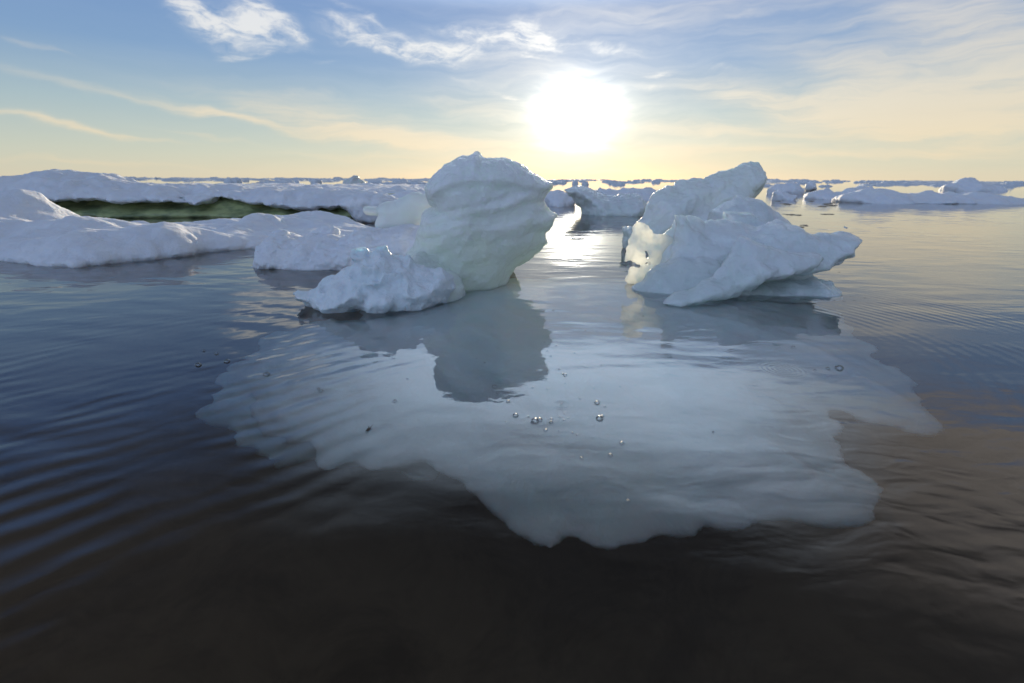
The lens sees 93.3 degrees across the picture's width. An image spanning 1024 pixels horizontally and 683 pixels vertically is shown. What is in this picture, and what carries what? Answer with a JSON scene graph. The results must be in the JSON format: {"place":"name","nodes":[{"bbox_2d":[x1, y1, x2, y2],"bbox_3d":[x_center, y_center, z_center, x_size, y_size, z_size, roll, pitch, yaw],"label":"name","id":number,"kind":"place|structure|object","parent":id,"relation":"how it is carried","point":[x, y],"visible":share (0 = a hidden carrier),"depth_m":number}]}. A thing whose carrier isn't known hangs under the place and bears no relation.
{"place":"outdoors","nodes":[
{"label":"outdoors","id":0,"kind":"place"},
{"bbox_2d":[0,177,1023,682],"bbox_3d":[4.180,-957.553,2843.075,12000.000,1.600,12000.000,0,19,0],"label":"water","id":1,"kind":"structure","parent":0,"point":[170,511],"depth_m":0.87},
{"bbox_2d":[0,189,369,267],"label":"snow floe","id":2,"kind":"object","parent":1,"relation":"on","point":[38,229],"visible":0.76,"depth_m":3.45},
{"bbox_2d":[169,179,213,180],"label":"drift ice","id":3,"kind":"structure","parent":1,"relation":"on","point":[191,180],"depth_m":73.11},
{"bbox_2d":[0,169,424,222],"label":"undercut floe","id":4,"kind":"object","parent":1,"relation":"on","point":[104,195],"visible":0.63,"depth_m":6.29},
{"bbox_2d":[224,177,241,181],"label":"drift ice","id":5,"kind":"structure","parent":1,"relation":"on","point":[229,179],"depth_m":50.86},
{"bbox_2d":[265,180,294,182],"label":"drift ice","id":6,"kind":"structure","parent":1,"relation":"on","point":[278,181],"depth_m":45.26},
{"bbox_2d":[275,177,321,179],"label":"drift ice","id":7,"kind":"structure","parent":1,"relation":"on","point":[297,178],"depth_m":125.36},
{"bbox_2d":[310,179,322,182],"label":"drift ice","id":8,"kind":"structure","parent":1,"relation":"on","point":[316,180],"depth_m":48.94},
{"bbox_2d":[252,192,431,269],"bbox_3d":[-0.852,-0.634,2.975,1.497,0.539,0.670,0,19,0],"label":"ice floe","id":9,"kind":"object","parent":1,"relation":"on","point":[396,227],"visible":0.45,"depth_m":2.82},
{"bbox_2d":[342,175,364,183],"bbox_3d":[-11.188,-11.352,34.171,1.598,0.762,2.004,0,19,0],"label":"ice boulder","id":10,"kind":"object","parent":1,"relation":"on","point":[354,179],"visible":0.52,"depth_m":33.68},
{"bbox_2d":[368,180,382,182],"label":"drift ice","id":11,"kind":"structure","parent":1,"relation":"on","point":[370,181],"depth_m":50.14},
{"bbox_2d":[366,179,387,180],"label":"drift ice","id":12,"kind":"structure","parent":1,"relation":"on","point":[378,179],"depth_m":98.08},
{"bbox_2d":[380,181,410,183],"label":"drift ice","id":13,"kind":"structure","parent":1,"relation":"on","point":[395,182],"depth_m":43.57},
{"bbox_2d":[393,178,407,181],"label":"drift ice","id":14,"kind":"structure","parent":1,"relation":"on","point":[400,180],"depth_m":46.59},
{"bbox_2d":[409,181,426,183],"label":"drift ice","id":15,"kind":"structure","parent":1,"relation":"on","point":[414,182],"depth_m":44.64},
{"bbox_2d":[544,190,574,206],"bbox_3d":[0.926,-2.807,9.617,0.707,0.410,1.037,-7,20,-21],"label":"ice floe","id":16,"kind":"object","parent":1,"relation":"on","point":[557,198],"visible":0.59,"depth_m":9.27},
{"bbox_2d":[552,181,566,183],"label":"drift ice","id":17,"kind":"structure","parent":1,"relation":"on","point":[556,182],"depth_m":52.61},
{"bbox_2d":[293,151,861,313],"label":"iceberg","id":18,"kind":"object","parent":1,"relation":"on","point":[486,223],"visible":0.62,"depth_m":2.14},
{"bbox_2d":[564,185,646,215],"bbox_3d":[1.422,-2.090,7.322,1.273,0.524,1.034,0,19,0],"label":"ice wedge","id":19,"kind":"object","parent":1,"relation":"on","point":[588,201],"visible":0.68,"depth_m":6.99},
{"bbox_2d":[595,187,657,200],"bbox_3d":[3.187,-3.760,12.422,2.207,0.422,1.662,0,19,0],"label":"ice floe","id":20,"kind":"object","parent":1,"relation":"on","point":[645,193],"visible":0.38,"depth_m":12.10},
{"bbox_2d":[622,161,766,247],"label":"ice slab","id":21,"kind":"structure","parent":1,"relation":"on","point":[701,198],"depth_m":3.86},
{"bbox_2d":[707,195,790,223],"bbox_3d":[1.678,-0.724,3.227,0.747,0.479,0.437,0,19,0],"label":"ice mound","id":22,"kind":"object","parent":1,"relation":"on","point":[756,207],"visible":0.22,"depth_m":3.08},
{"bbox_2d":[766,180,793,181],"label":"drift ice","id":23,"kind":"structure","parent":1,"relation":"on","point":[779,181],"depth_m":122.13},
{"bbox_2d":[771,189,797,199],"bbox_3d":[7.106,-3.784,12.628,0.588,0.369,0.591,13,23,34],"label":"ice chunk","id":24,"kind":"object","parent":1,"relation":"on","point":[779,194],"visible":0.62,"depth_m":12.49},
{"bbox_2d":[767,182,804,193],"bbox_3d":[10.266,-5.712,18.141,1.374,0.524,1.034,0,19,0],"label":"ice chunk","id":25,"kind":"object","parent":1,"relation":"on","point":[792,188],"visible":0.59,"depth_m":17.83},
{"bbox_2d":[805,181,816,190],"bbox_3d":[14.116,-7.322,22.836,0.557,0.480,0.566,-17,25,-41],"label":"ice chunk","id":26,"kind":"object","parent":1,"relation":"on","point":[810,186],"visible":0.9,"depth_m":22.70},
{"bbox_2d":[803,185,873,199],"bbox_3d":[9.171,-4.085,13.399,2.032,0.468,1.215,0,19,0],"label":"ice floe","id":27,"kind":"object","parent":1,"relation":"on","point":[827,194],"visible":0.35,"depth_m":13.19},
{"bbox_2d":[889,183,918,184],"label":"drift ice","id":28,"kind":"structure","parent":1,"relation":"on","point":[903,184],"depth_m":53.84},
{"bbox_2d":[831,188,1023,203],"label":"long floe","id":29,"kind":"object","parent":1,"relation":"on","point":[878,196],"visible":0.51,"depth_m":11.06},
{"bbox_2d":[939,177,1007,190],"bbox_3d":[23.551,-8.004,24.704,2.856,0.743,2.063,0,19,0],"label":"ice hummock","id":30,"kind":"object","parent":1,"relation":"on","point":[968,184],"visible":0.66,"depth_m":24.21},
{"bbox_2d":[990,183,1018,185],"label":"drift ice","id":31,"kind":"structure","parent":1,"relation":"on","point":[1003,184],"depth_m":49.68},
{"bbox_2d":[1000,181,1016,184],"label":"drift ice","id":32,"kind":"structure","parent":1,"relation":"on","point":[1009,182],"depth_m":51.26},
{"bbox_2d":[0,0,1023,180],"label":"sky","id":33,"kind":"structure","parent":0,"point":[557,89]}
]}

